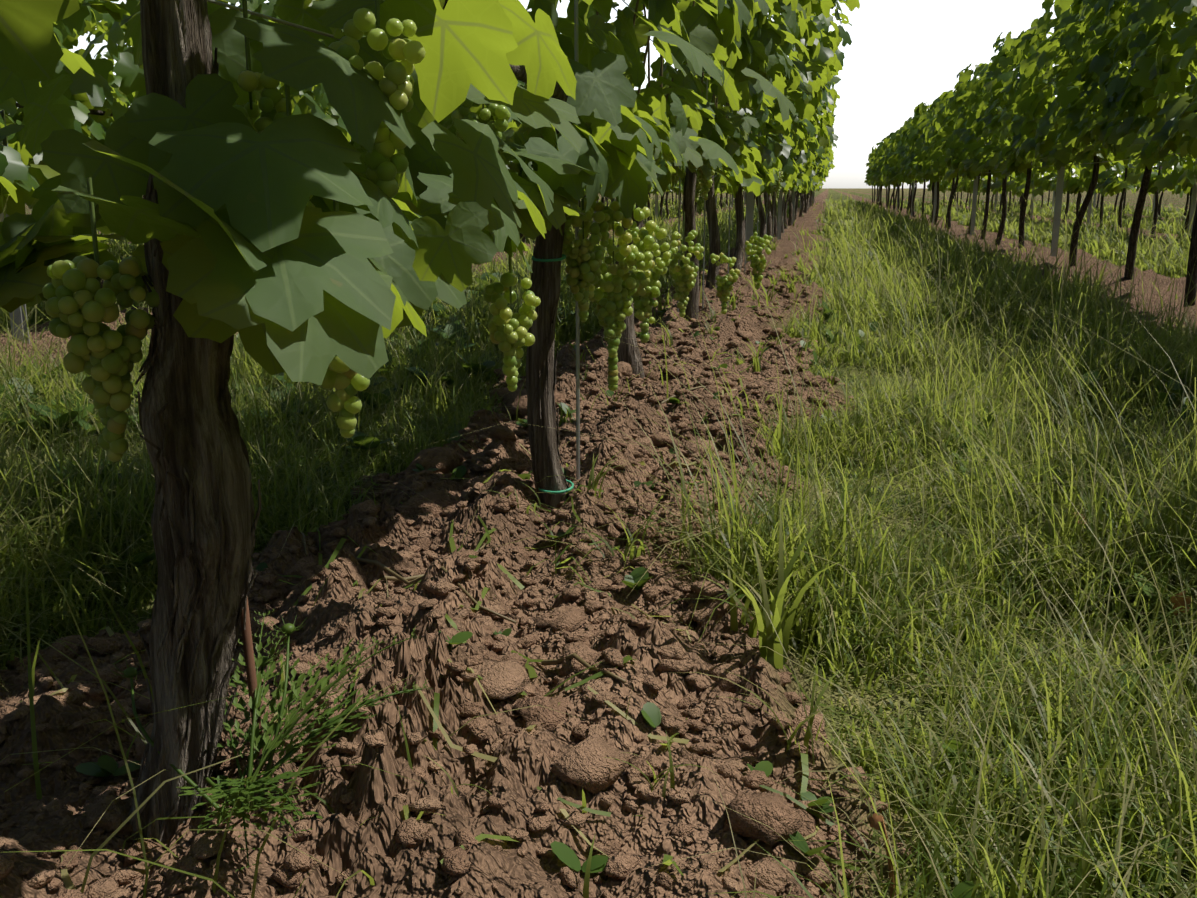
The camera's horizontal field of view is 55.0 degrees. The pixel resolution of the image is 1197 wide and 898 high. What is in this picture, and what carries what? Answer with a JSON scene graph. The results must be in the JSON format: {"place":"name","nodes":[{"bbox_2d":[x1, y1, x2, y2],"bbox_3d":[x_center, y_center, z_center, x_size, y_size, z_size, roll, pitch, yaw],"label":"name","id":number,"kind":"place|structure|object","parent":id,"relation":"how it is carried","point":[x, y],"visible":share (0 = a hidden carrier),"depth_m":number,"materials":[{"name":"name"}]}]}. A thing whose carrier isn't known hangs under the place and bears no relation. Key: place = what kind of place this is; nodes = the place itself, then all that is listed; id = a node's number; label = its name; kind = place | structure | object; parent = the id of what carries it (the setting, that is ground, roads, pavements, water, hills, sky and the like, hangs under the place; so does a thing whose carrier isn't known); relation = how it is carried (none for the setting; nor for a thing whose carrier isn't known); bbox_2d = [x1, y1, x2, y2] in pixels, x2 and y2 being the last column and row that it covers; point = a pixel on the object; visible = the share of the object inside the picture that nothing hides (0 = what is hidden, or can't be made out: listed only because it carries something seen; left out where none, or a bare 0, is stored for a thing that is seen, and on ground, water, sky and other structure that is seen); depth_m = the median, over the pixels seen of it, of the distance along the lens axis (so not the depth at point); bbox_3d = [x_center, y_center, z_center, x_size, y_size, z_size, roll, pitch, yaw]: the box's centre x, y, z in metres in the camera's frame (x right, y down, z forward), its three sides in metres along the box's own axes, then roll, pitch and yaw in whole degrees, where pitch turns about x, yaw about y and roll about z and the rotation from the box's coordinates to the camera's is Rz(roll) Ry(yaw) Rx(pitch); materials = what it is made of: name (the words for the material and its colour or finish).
{"place":"outdoors","nodes":[
{"label":"outdoors","id":0,"kind":"place"},
{"bbox_2d":[123,623,345,725],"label":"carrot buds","id":1,"kind":"object","parent":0,"point":[287,628],"visible":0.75,"depth_m":1.17,"materials":[{"name":"green plant"}]},
{"bbox_2d":[0,174,1196,897],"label":"grass","id":2,"kind":"structure","parent":0,"point":[1122,536],"depth_m":1.94,"materials":[{"name":"green plant"}]},
{"bbox_2d":[0,188,1196,897],"bbox_3d":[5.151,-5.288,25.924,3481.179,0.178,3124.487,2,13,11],"label":"ground","id":3,"kind":"structure","parent":0,"point":[344,838],"depth_m":1.38,"materials":[{"name":"soil"}]},
{"bbox_2d":[240,596,263,758],"bbox_3d":[-0.349,0.114,1.118,0.028,0.502,0.009,2,13,11],"label":"rusty rod","id":4,"kind":"object","parent":3,"relation":"on","point":[249,658],"depth_m":1.14,"materials":[{"name":"brown metal"}]},
{"bbox_2d":[110,615,421,864],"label":"weed stems","id":5,"kind":"object","parent":3,"relation":"on","point":[267,755],"visible":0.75,"depth_m":1.10,"materials":[{"name":"green plant"}]},
{"bbox_2d":[176,609,431,871],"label":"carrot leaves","id":6,"kind":"object","parent":3,"relation":"on","point":[252,788],"visible":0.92,"depth_m":1.11,"materials":[{"name":"green plant"}]},
{"bbox_2d":[0,0,817,842],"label":"vine","id":7,"kind":"object","parent":3,"relation":"on","point":[270,266],"depth_m":1.06,"materials":[{"name":"plant"}]},
{"bbox_2d":[42,8,714,461],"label":"grapes","id":8,"kind":"object","parent":7,"relation":"hanging from","point":[104,356],"visible":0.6,"depth_m":1.00,"materials":[{"name":"green food"}]},
{"bbox_2d":[86,0,759,304],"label":"grape stems","id":9,"kind":"object","parent":7,"relation":"attached to","point":[248,67],"visible":0.33,"depth_m":0.98,"materials":[{"name":"green plant"}]},
{"bbox_2d":[531,254,573,493],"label":"vine ties","id":10,"kind":"object","parent":7,"relation":"attached to","point":[563,257],"visible":0.69,"depth_m":2.18,"materials":[{"name":"plastic"}]},
{"bbox_2d":[596,0,751,141],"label":"vine canes","id":11,"kind":"object","parent":7,"relation":"attached to","point":[661,65],"visible":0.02,"depth_m":3.79,"materials":[{"name":"brown plant"}]},
{"bbox_2d":[0,271,834,872],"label":"weeds","id":12,"kind":"object","parent":3,"relation":"on","point":[104,765],"visible":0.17,"depth_m":2.92,"materials":[{"name":"green plant"}]},
{"bbox_2d":[0,263,911,897],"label":"soil clods","id":13,"kind":"object","parent":3,"relation":"on","point":[588,765],"visible":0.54,"depth_m":1.41,"materials":[{"name":"brown soil"}]},
{"bbox_2d":[1,285,926,897],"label":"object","id":14,"kind":"object","parent":3,"relation":"on","point":[667,859],"visible":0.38,"depth_m":1.34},
{"bbox_2d":[292,386,762,682],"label":"twigs","id":15,"kind":"object","parent":3,"relation":"on","point":[405,580],"visible":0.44,"depth_m":1.71,"materials":[{"name":"wood"}]},
{"bbox_2d":[0,0,1196,479],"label":"trellis posts","id":16,"kind":"object","parent":3,"relation":"on","point":[16,318],"visible":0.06,"depth_m":8.95,"materials":[{"name":"grey metal"}]},
{"bbox_2d":[0,0,1196,306],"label":"vine","id":17,"kind":"object","parent":3,"relation":"on","point":[1086,46],"depth_m":7.90,"materials":[{"name":"green plant"}]},
{"bbox_2d":[664,153,788,314],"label":"grapes","id":18,"kind":"object","parent":17,"relation":"hanging from","point":[725,283],"visible":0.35,"depth_m":6.15,"materials":[{"name":"green food"}]},
{"bbox_2d":[427,235,897,798],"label":"grass tufts","id":19,"kind":"object","parent":3,"relation":"on","point":[763,623],"visible":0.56,"depth_m":1.52,"materials":[{"name":"green plant"}]},
{"bbox_2d":[880,817,895,897],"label":"dry stalk","id":20,"kind":"object","parent":3,"relation":"on","point":[890,868],"visible":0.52,"depth_m":1.04,"materials":[{"name":"brown plant"}]},
{"bbox_2d":[759,350,1192,829],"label":"dry leaves","id":21,"kind":"object","parent":3,"relation":"on","point":[875,819],"visible":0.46,"depth_m":1.63,"materials":[{"name":"brown plant"}]},
{"bbox_2d":[810,244,1196,897],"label":"broad weeds","id":22,"kind":"object","parent":3,"relation":"on","point":[956,746],"visible":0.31,"depth_m":2.92,"materials":[{"name":"green plant"}]},
{"bbox_2d":[69,0,1185,187],"label":"sky","id":23,"kind":"structure","parent":0,"point":[902,55],"materials":[{"name":"white"}]},
{"bbox_2d":[207,0,1193,178],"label":"trellis wires","id":24,"kind":"object","parent":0,"point":[269,17],"visible":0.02,"depth_m":1.35,"materials":[{"name":"grey metal"}]}
]}

